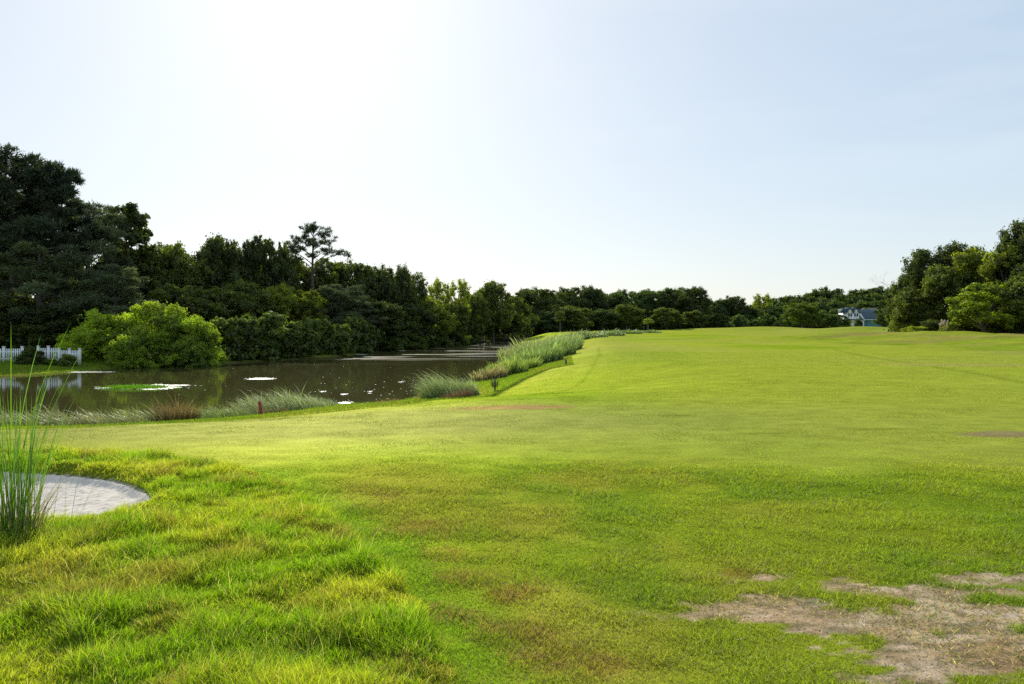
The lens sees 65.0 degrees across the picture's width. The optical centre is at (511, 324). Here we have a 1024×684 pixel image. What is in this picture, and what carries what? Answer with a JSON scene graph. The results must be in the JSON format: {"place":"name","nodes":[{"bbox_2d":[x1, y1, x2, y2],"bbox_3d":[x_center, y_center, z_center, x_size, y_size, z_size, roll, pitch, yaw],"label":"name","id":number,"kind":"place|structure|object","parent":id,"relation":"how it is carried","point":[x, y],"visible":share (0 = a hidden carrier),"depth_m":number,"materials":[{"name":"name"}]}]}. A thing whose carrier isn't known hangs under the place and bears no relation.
{"place":"outdoors","nodes":[
{"label":"outdoors","id":0,"kind":"place"},
{"bbox_2d":[0,404,123,426],"bbox_3d":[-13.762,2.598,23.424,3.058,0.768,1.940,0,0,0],"label":"shore grass","id":1,"kind":"structure","parent":0,"point":[28,420],"depth_m":23.26,"materials":[{"name":"green plant"}]},
{"bbox_2d":[0,442,464,683],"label":"rough grass","id":2,"kind":"structure","parent":0,"point":[54,596],"depth_m":4.63,"materials":[{"name":"green plant"}]},
{"bbox_2d":[0,333,133,542],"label":"tall reeds","id":3,"kind":"object","parent":2,"relation":"on","point":[12,505],"visible":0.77,"depth_m":5.90,"materials":[{"name":"green plant"}]},
{"bbox_2d":[180,399,287,419],"bbox_3d":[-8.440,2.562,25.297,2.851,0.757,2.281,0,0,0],"label":"shore grass","id":4,"kind":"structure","parent":0,"point":[252,408],"depth_m":25.06,"materials":[{"name":"green plant"}]},
{"bbox_2d":[0,342,518,421],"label":"water","id":5,"kind":"structure","parent":0,"point":[383,374],"depth_m":45.53,"materials":[{"name":"brown liquid"}]},
{"bbox_2d":[88,383,201,389],"bbox_3d":[-18.983,3.166,41.593,5.344,0.163,4.428,0,0,0],"label":"algae mat","id":6,"kind":"object","parent":5,"relation":"on","point":[161,386],"visible":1,"depth_m":40.80,"materials":[{"name":"green plant"}]},
{"bbox_2d":[226,382,329,412],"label":"shore grass","id":7,"kind":"structure","parent":0,"point":[302,403],"depth_m":26.06,"materials":[{"name":"green plant"}]},
{"bbox_2d":[0,326,1023,683],"bbox_3d":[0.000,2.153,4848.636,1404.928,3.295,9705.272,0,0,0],"label":"ground","id":8,"kind":"structure","parent":0,"point":[868,340],"depth_m":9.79,"materials":[{"name":"green plant"}]},
{"bbox_2d":[0,296,44,345],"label":"broadleaf tree","id":9,"kind":"object","parent":8,"relation":"on","point":[22,303],"visible":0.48,"depth_m":67.36,"materials":[{"name":"green plant"}]},
{"bbox_2d":[0,141,71,350],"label":"pine tree","id":10,"kind":"object","parent":8,"relation":"on","point":[32,166],"visible":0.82,"depth_m":70.59,"materials":[{"name":"green plant"}]},
{"bbox_2d":[0,238,101,336],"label":"pine tree","id":11,"kind":"object","parent":8,"relation":"on","point":[43,280],"visible":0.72,"depth_m":68.82,"materials":[{"name":"green plant"}]},
{"bbox_2d":[18,308,88,343],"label":"broadleaf tree","id":12,"kind":"object","parent":8,"relation":"on","point":[40,326],"visible":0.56,"depth_m":67.20,"materials":[{"name":"green plant"}]},
{"bbox_2d":[8,159,108,300],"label":"pine tree","id":13,"kind":"object","parent":8,"relation":"on","point":[63,177],"visible":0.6,"depth_m":73.22,"materials":[{"name":"green plant"}]},
{"bbox_2d":[0,357,133,375],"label":"bank grass","id":14,"kind":"structure","parent":8,"relation":"on","point":[56,368],"depth_m":56.49,"materials":[{"name":"green plant"}]},
{"bbox_2d":[12,345,48,364],"bbox_3d":[-34.998,2.312,58.396,2.097,1.588,2.152,0,0,0],"label":"bush","id":15,"kind":"object","parent":14,"relation":"on","point":[30,351],"visible":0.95,"depth_m":58.15,"materials":[{"name":"green plant"}]},
{"bbox_2d":[0,472,148,517],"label":"sand","id":16,"kind":"structure","parent":8,"relation":"on","point":[102,495],"depth_m":8.12,"materials":[{"name":"white sand"}]},
{"bbox_2d":[50,324,105,358],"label":"bush","id":17,"kind":"object","parent":8,"relation":"on","point":[67,338],"visible":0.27,"depth_m":65.07,"materials":[{"name":"green plant"}]},
{"bbox_2d":[27,199,139,312],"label":"pine tree","id":18,"kind":"object","parent":8,"relation":"on","point":[100,247],"visible":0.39,"depth_m":75.91,"materials":[{"name":"green plant"}]},
{"bbox_2d":[54,308,153,359],"bbox_3d":[-31.595,1.093,64.992,8.924,4.777,7.362,0,0,-12],"label":"bush","id":19,"kind":"object","parent":8,"relation":"on","point":[96,330],"visible":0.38,"depth_m":63.04,"materials":[{"name":"green plant"}]},
{"bbox_2d":[69,262,159,321],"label":"pine tree","id":20,"kind":"object","parent":8,"relation":"on","point":[108,282],"visible":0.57,"depth_m":70.83,"materials":[{"name":"green plant"}]},
{"bbox_2d":[67,404,173,425],"bbox_3d":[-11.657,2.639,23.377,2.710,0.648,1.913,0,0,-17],"label":"shore grass","id":21,"kind":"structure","parent":8,"relation":"on","point":[106,421],"depth_m":23.13,"materials":[{"name":"green plant"}]},
{"bbox_2d":[91,202,156,313],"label":"evergreen tree","id":22,"kind":"object","parent":8,"relation":"on","point":[136,232],"visible":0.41,"depth_m":81.01,"materials":[{"name":"green plant"}]},
{"bbox_2d":[111,330,180,368],"bbox_3d":[-27.826,2.033,61.449,5.067,3.241,6.141,0,0,-26],"label":"bush","id":23,"kind":"object","parent":8,"relation":"on","point":[134,352],"visible":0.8,"depth_m":59.66,"materials":[{"name":"green plant"}]},
{"bbox_2d":[102,299,220,366],"bbox_3d":[-27.750,0.901,63.608,8.738,5.856,8.970,0,0,-17],"label":"bush","id":24,"kind":"object","parent":8,"relation":"on","point":[163,311],"visible":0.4,"depth_m":62.34,"materials":[{"name":"green plant"}]},
{"bbox_2d":[135,240,203,306],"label":"broadleaf tree","id":25,"kind":"object","parent":8,"relation":"on","point":[175,258],"visible":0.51,"depth_m":82.71,"materials":[{"name":"green plant"}]},
{"bbox_2d":[138,283,212,326],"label":"broadleaf tree","id":26,"kind":"object","parent":8,"relation":"on","point":[168,292],"visible":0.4,"depth_m":76.47,"materials":[{"name":"green plant"}]},
{"bbox_2d":[148,395,204,421],"bbox_3d":[-9.935,2.430,23.657,1.799,0.977,1.289,0,0,0],"label":"brown brush","id":27,"kind":"object","parent":8,"relation":"on","point":[184,415],"visible":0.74,"depth_m":23.47,"materials":[{"name":"brown plant"}]},
{"bbox_2d":[155,342,210,367],"bbox_3d":[-25.311,2.546,61.897,4.888,2.862,4.762,0,0,-16],"label":"bush","id":28,"kind":"object","parent":8,"relation":"on","point":[201,361],"visible":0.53,"depth_m":60.84,"materials":[{"name":"green plant"}]},
{"bbox_2d":[171,253,219,293],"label":"broadleaf tree","id":29,"kind":"object","parent":8,"relation":"on","point":[207,270],"visible":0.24,"depth_m":85.08,"materials":[{"name":"green plant"}]},
{"bbox_2d":[165,311,230,366],"bbox_3d":[-24.771,1.528,62.634,5.766,5.139,4.757,0,0,45],"label":"bush","id":30,"kind":"object","parent":8,"relation":"on","point":[204,337],"visible":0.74,"depth_m":61.96,"materials":[{"name":"green plant"}]},
{"bbox_2d":[174,286,258,322],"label":"broadleaf tree","id":31,"kind":"object","parent":8,"relation":"on","point":[227,305],"visible":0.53,"depth_m":78.97,"materials":[{"name":"green plant"}]},
{"bbox_2d":[191,232,251,295],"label":"broadleaf tree","id":32,"kind":"object","parent":8,"relation":"on","point":[214,253],"visible":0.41,"depth_m":86.77,"materials":[{"name":"green plant"}]},
{"bbox_2d":[0,310,482,360],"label":"undergrowth","id":33,"kind":"object","parent":8,"relation":"on","point":[242,339],"visible":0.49,"depth_m":72.79,"materials":[{"name":"green plant"}]},
{"bbox_2d":[222,279,279,317],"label":"broadleaf tree","id":34,"kind":"object","parent":8,"relation":"on","point":[255,292],"visible":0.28,"depth_m":82.80,"materials":[{"name":"green plant"}]},
{"bbox_2d":[241,231,288,313],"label":"broadleaf tree","id":35,"kind":"object","parent":8,"relation":"on","point":[256,251],"visible":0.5,"depth_m":89.97,"materials":[{"name":"green plant"}]},
{"bbox_2d":[0,259,538,338],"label":"woods","id":36,"kind":"object","parent":8,"relation":"on","point":[525,332],"visible":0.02,"depth_m":153.81,"materials":[{"name":"green plant"}]},
{"bbox_2d":[257,283,301,322],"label":"broadleaf tree","id":37,"kind":"object","parent":8,"relation":"on","point":[285,296],"visible":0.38,"depth_m":86.94,"materials":[{"name":"green plant"}]},
{"bbox_2d":[259,241,303,305],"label":"broadleaf tree","id":38,"kind":"object","parent":8,"relation":"on","point":[287,262],"visible":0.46,"depth_m":91.34,"materials":[{"name":"green plant"}]},
{"bbox_2d":[0,354,573,429],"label":"fringe grass","id":39,"kind":"structure","parent":8,"relation":"on","point":[358,405],"depth_m":22.47,"materials":[{"name":"green plant"}]},
{"bbox_2d":[277,289,328,324],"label":"broadleaf tree","id":40,"kind":"object","parent":8,"relation":"on","point":[308,300],"visible":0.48,"depth_m":89.22,"materials":[{"name":"green plant"}]},
{"bbox_2d":[284,254,327,317],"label":"broadleaf tree","id":41,"kind":"object","parent":8,"relation":"on","point":[306,281],"visible":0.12,"depth_m":97.45,"materials":[{"name":"green plant"}]},
{"bbox_2d":[284,221,351,296],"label":"lone pine","id":42,"kind":"object","parent":8,"relation":"on","point":[313,242],"visible":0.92,"depth_m":95.84,"materials":[{"name":"green plant"}]},
{"bbox_2d":[302,257,349,319],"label":"broadleaf tree","id":43,"kind":"object","parent":8,"relation":"on","point":[326,276],"visible":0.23,"depth_m":99.99,"materials":[{"name":"green plant"}]},
{"bbox_2d":[311,283,391,335],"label":"pine tree","id":44,"kind":"object","parent":8,"relation":"on","point":[337,297],"visible":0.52,"depth_m":91.97,"materials":[{"name":"green plant"}]},
{"bbox_2d":[325,258,383,318],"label":"dome tree","id":45,"kind":"object","parent":8,"relation":"on","point":[356,272],"visible":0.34,"depth_m":102.53,"materials":[{"name":"green plant"}]},
{"bbox_2d":[349,298,410,339],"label":"broadleaf tree","id":46,"kind":"object","parent":8,"relation":"on","point":[392,327],"visible":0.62,"depth_m":96.25,"materials":[{"name":"green plant"}]},
{"bbox_2d":[360,263,400,303],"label":"dome tree","id":47,"kind":"object","parent":8,"relation":"on","point":[385,284],"visible":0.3,"depth_m":105.83,"materials":[{"name":"green plant"}]},
{"bbox_2d":[377,334,403,350],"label":"bush","id":48,"kind":"object","parent":8,"relation":"on","point":[392,344],"visible":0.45,"depth_m":95.91,"materials":[{"name":"green plant"}]},
{"bbox_2d":[375,263,419,316],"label":"dome tree","id":49,"kind":"object","parent":8,"relation":"on","point":[402,277],"visible":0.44,"depth_m":109.45,"materials":[{"name":"green plant"}]},
{"bbox_2d":[399,331,429,348],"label":"bush","id":50,"kind":"object","parent":8,"relation":"on","point":[418,342],"visible":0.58,"depth_m":104.56,"materials":[{"name":"green plant"}]},
{"bbox_2d":[399,302,440,336],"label":"broadleaf tree","id":51,"kind":"object","parent":8,"relation":"on","point":[412,309],"visible":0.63,"depth_m":107.22,"materials":[{"name":"green plant"}]},
{"bbox_2d":[411,271,428,316],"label":"broadleaf tree","id":52,"kind":"object","parent":8,"relation":"on","point":[420,287],"visible":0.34,"depth_m":115.31,"materials":[{"name":"green plant"}]},
{"bbox_2d":[419,297,458,346],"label":"broadleaf tree","id":53,"kind":"object","parent":8,"relation":"on","point":[447,323],"visible":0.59,"depth_m":113.88,"materials":[{"name":"green plant"}]},
{"bbox_2d":[427,276,451,305],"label":"broadleaf tree","id":54,"kind":"object","parent":8,"relation":"on","point":[437,290],"visible":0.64,"depth_m":123.10,"materials":[{"name":"green plant"}]},
{"bbox_2d":[427,328,452,346],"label":"bush","id":55,"kind":"object","parent":8,"relation":"on","point":[445,342],"visible":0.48,"depth_m":113.50,"materials":[{"name":"green plant"}]},
{"bbox_2d":[406,370,479,399],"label":"domed grass","id":56,"kind":"structure","parent":8,"relation":"on","point":[437,388],"depth_m":30.16,"materials":[{"name":"green plant"}]},
{"bbox_2d":[444,304,469,345],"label":"broadleaf tree","id":57,"kind":"object","parent":8,"relation":"on","point":[459,311],"visible":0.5,"depth_m":121.14,"materials":[{"name":"green plant"}]},
{"bbox_2d":[445,278,471,343],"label":"broadleaf tree","id":58,"kind":"object","parent":8,"relation":"on","point":[463,292],"visible":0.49,"depth_m":127.16,"materials":[{"name":"green plant"}]},
{"bbox_2d":[466,293,493,343],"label":"broadleaf tree","id":59,"kind":"object","parent":8,"relation":"on","point":[481,306],"visible":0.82,"depth_m":132.33,"materials":[{"name":"green plant"}]},
{"bbox_2d":[469,364,508,380],"bbox_3d":[-1.191,2.449,41.512,2.256,1.026,1.637,0,0,0],"label":"reed stand","id":60,"kind":"object","parent":8,"relation":"on","point":[492,373],"visible":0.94,"depth_m":41.15,"materials":[{"name":"plant"}]},
{"bbox_2d":[473,279,516,342],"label":"broadleaf tree","id":61,"kind":"object","parent":8,"relation":"on","point":[490,291],"visible":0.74,"depth_m":138.72,"materials":[{"name":"green plant"}]},
{"bbox_2d":[479,356,529,375],"bbox_3d":[-0.484,2.264,43.413,2.946,1.385,2.202,0,0,0],"label":"reed stand","id":62,"kind":"object","parent":8,"relation":"on","point":[516,368],"visible":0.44,"depth_m":42.92,"materials":[{"name":"green plant"}]},
{"bbox_2d":[488,355,543,368],"bbox_3d":[0.230,2.329,47.314,3.361,1.260,2.937,0,0,0],"label":"reed stand","id":63,"kind":"object","parent":8,"relation":"on","point":[533,363],"visible":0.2,"depth_m":46.75,"materials":[{"name":"green plant"}]},
{"bbox_2d":[504,295,532,339],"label":"broadleaf tree","id":64,"kind":"object","parent":8,"relation":"on","point":[525,311],"visible":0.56,"depth_m":148.84,"materials":[{"name":"green plant"}]},
{"bbox_2d":[499,338,566,363],"bbox_3d":[1.412,1.826,51.305,4.566,2.218,3.833,0,0,0],"label":"reed stand","id":65,"kind":"object","parent":8,"relation":"on","point":[552,354],"visible":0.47,"depth_m":50.56,"materials":[{"name":"green plant"}]},
{"bbox_2d":[496,335,570,359],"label":"reed stand","id":66,"kind":"object","parent":8,"relation":"on","point":[506,351],"visible":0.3,"depth_m":75.32,"materials":[{"name":"green plant"}]},
{"bbox_2d":[511,286,567,314],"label":"dome tree","id":67,"kind":"object","parent":8,"relation":"on","point":[544,300],"visible":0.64,"depth_m":186.60,"materials":[{"name":"green plant"}]},
{"bbox_2d":[514,336,578,356],"bbox_3d":[2.374,1.758,57.712,5.066,2.326,5.144,0,0,0],"label":"reed stand","id":68,"kind":"object","parent":8,"relation":"on","point":[572,349],"visible":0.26,"depth_m":56.99,"materials":[{"name":"green plant"}]},
{"bbox_2d":[530,311,563,332],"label":"broadleaf tree","id":69,"kind":"object","parent":8,"relation":"on","point":[544,321],"visible":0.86,"depth_m":176.54,"materials":[{"name":"green plant"}]},
{"bbox_2d":[552,291,585,316],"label":"dome tree","id":70,"kind":"object","parent":8,"relation":"on","point":[570,300],"visible":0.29,"depth_m":197.57,"materials":[{"name":"green plant"}]},
{"bbox_2d":[552,305,593,331],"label":"broadleaf tree","id":71,"kind":"object","parent":8,"relation":"on","point":[579,321],"visible":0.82,"depth_m":177.79,"materials":[{"name":"green plant"}]},
{"bbox_2d":[555,284,600,318],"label":"dome tree","id":72,"kind":"object","parent":8,"relation":"on","point":[585,292],"visible":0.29,"depth_m":202.92,"materials":[{"name":"green plant"}]},
{"bbox_2d":[578,288,610,315],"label":"dome tree","id":73,"kind":"object","parent":8,"relation":"on","point":[601,297],"visible":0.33,"depth_m":204.35,"materials":[{"name":"green plant"}]},
{"bbox_2d":[589,309,620,330],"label":"broadleaf tree","id":74,"kind":"object","parent":8,"relation":"on","point":[599,317],"visible":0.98,"depth_m":188.37,"materials":[{"name":"green plant"}]},
{"bbox_2d":[603,290,630,327],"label":"dome tree","id":75,"kind":"object","parent":8,"relation":"on","point":[614,299],"visible":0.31,"depth_m":213.07,"materials":[{"name":"green plant"}]},
{"bbox_2d":[611,304,646,329],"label":"broadleaf tree","id":76,"kind":"object","parent":8,"relation":"on","point":[633,318],"visible":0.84,"depth_m":193.58,"materials":[{"name":"green plant"}]},
{"bbox_2d":[616,289,653,316],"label":"dome tree","id":77,"kind":"object","parent":8,"relation":"on","point":[641,302],"visible":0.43,"depth_m":217.68,"materials":[{"name":"green plant"}]},
{"bbox_2d":[632,288,669,318],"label":"dome tree","id":78,"kind":"object","parent":8,"relation":"on","point":[653,295],"visible":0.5,"depth_m":221.21,"materials":[{"name":"green plant"}]},
{"bbox_2d":[525,300,793,336],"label":"forest","id":79,"kind":"object","parent":8,"relation":"on","point":[766,320],"visible":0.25,"depth_m":209.62,"materials":[{"name":"green plant"}]},
{"bbox_2d":[649,286,682,314],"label":"dome tree","id":80,"kind":"object","parent":8,"relation":"on","point":[669,292],"visible":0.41,"depth_m":221.52,"materials":[{"name":"green plant"}]},
{"bbox_2d":[647,307,686,329],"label":"broadleaf tree","id":81,"kind":"object","parent":8,"relation":"on","point":[671,316],"visible":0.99,"depth_m":198.41,"materials":[{"name":"green plant"}]},
{"bbox_2d":[668,286,713,314],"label":"dome tree","id":82,"kind":"object","parent":8,"relation":"on","point":[693,299],"visible":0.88,"depth_m":217.26,"materials":[{"name":"green plant"}]},
{"bbox_2d":[679,310,709,328],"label":"broadleaf tree","id":83,"kind":"object","parent":8,"relation":"on","point":[699,317],"visible":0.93,"depth_m":203.46,"materials":[{"name":"green plant"}]},
{"bbox_2d":[706,313,730,327],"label":"broadleaf tree","id":84,"kind":"object","parent":8,"relation":"on","point":[714,318],"visible":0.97,"depth_m":208.83,"materials":[{"name":"green plant"}]},
{"bbox_2d":[706,298,731,318],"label":"dome tree","id":85,"kind":"object","parent":8,"relation":"on","point":[719,304],"visible":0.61,"depth_m":232.70,"materials":[{"name":"green plant"}]},
{"bbox_2d":[717,294,752,320],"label":"dome tree","id":86,"kind":"object","parent":8,"relation":"on","point":[734,303],"visible":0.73,"depth_m":232.79,"materials":[{"name":"green plant"}]},
{"bbox_2d":[752,293,772,315],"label":"broadleaf tree","id":87,"kind":"object","parent":8,"relation":"on","point":[757,302],"visible":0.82,"depth_m":244.32,"materials":[{"name":"green plant"}]},
{"bbox_2d":[780,302,825,327],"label":"broadleaf tree","id":88,"kind":"object","parent":8,"relation":"on","point":[802,318],"visible":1,"depth_m":202.50,"materials":[{"name":"green plant"}]},
{"bbox_2d":[752,286,895,327],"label":"forest","id":89,"kind":"object","parent":8,"relation":"on","point":[825,300],"visible":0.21,"depth_m":313.96,"materials":[{"name":"green plant"}]},
{"bbox_2d":[815,313,840,327],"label":"broadleaf tree","id":90,"kind":"object","parent":8,"relation":"on","point":[833,320],"visible":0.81,"depth_m":206.57,"materials":[{"name":"green plant"}]},
{"bbox_2d":[679,571,1023,683],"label":"soil crumbs","id":91,"kind":"object","parent":8,"relation":"on","point":[905,624],"visible":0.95,"depth_m":4.42,"materials":[{"name":"brown soil"}]},
{"bbox_2d":[838,307,881,326],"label":"teal house","id":92,"kind":"structure","parent":8,"relation":"on","point":[866,317],"depth_m":262.00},
{"bbox_2d":[888,275,921,310],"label":"oak tree","id":93,"kind":"object","parent":8,"relation":"on","point":[899,288],"visible":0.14,"depth_m":123.15,"materials":[{"name":"green plant"}]},
{"bbox_2d":[889,316,920,331],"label":"bush","id":94,"kind":"object","parent":8,"relation":"on","point":[897,326],"visible":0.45,"depth_m":111.36,"materials":[{"name":"green plant"}]},
{"bbox_2d":[889,289,946,325],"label":"oak tree","id":95,"kind":"object","parent":8,"relation":"on","point":[907,310],"visible":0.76,"depth_m":110.72,"materials":[{"name":"green plant"}]},
{"bbox_2d":[899,245,953,304],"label":"oak tree","id":96,"kind":"object","parent":8,"relation":"on","point":[922,260],"visible":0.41,"depth_m":116.39,"materials":[{"name":"green plant"}]},
{"bbox_2d":[914,263,982,322],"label":"oak tree","id":97,"kind":"object","parent":8,"relation":"on","point":[938,278],"visible":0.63,"depth_m":108.54,"materials":[{"name":"green plant"}]},
{"bbox_2d":[941,239,988,286],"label":"oak tree","id":98,"kind":"object","parent":8,"relation":"on","point":[957,247],"visible":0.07,"depth_m":114.81,"materials":[{"name":"green plant"}]},
{"bbox_2d":[951,245,990,325],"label":"oak tree","id":99,"kind":"object","parent":8,"relation":"on","point":[968,260],"visible":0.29,"depth_m":109.51,"materials":[{"name":"green plant"}]},
{"bbox_2d":[943,282,1022,332],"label":"oak tree","id":100,"kind":"object","parent":8,"relation":"on","point":[970,304],"visible":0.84,"depth_m":94.71,"materials":[{"name":"green plant"}]},
{"bbox_2d":[977,240,1023,313],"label":"oak tree","id":101,"kind":"object","parent":8,"relation":"on","point":[993,261],"visible":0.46,"depth_m":103.23,"materials":[{"name":"green plant"}]},
{"bbox_2d":[983,218,1023,284],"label":"oak tree","id":102,"kind":"object","parent":8,"relation":"on","point":[1017,230],"visible":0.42,"depth_m":103.72,"materials":[{"name":"green plant"}]},
{"bbox_2d":[991,276,1023,332],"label":"oak tree","id":103,"kind":"object","parent":8,"relation":"on","point":[1014,287],"visible":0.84,"depth_m":92.54,"materials":[{"name":"green plant"}]},
{"bbox_2d":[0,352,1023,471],"bbox_3d":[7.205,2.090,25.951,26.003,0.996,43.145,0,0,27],"label":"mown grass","id":104,"kind":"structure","parent":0,"point":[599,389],"depth_m":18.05,"materials":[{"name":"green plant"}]},
{"bbox_2d":[0,0,1023,305],"label":"sky","id":105,"kind":"structure","parent":0,"point":[746,149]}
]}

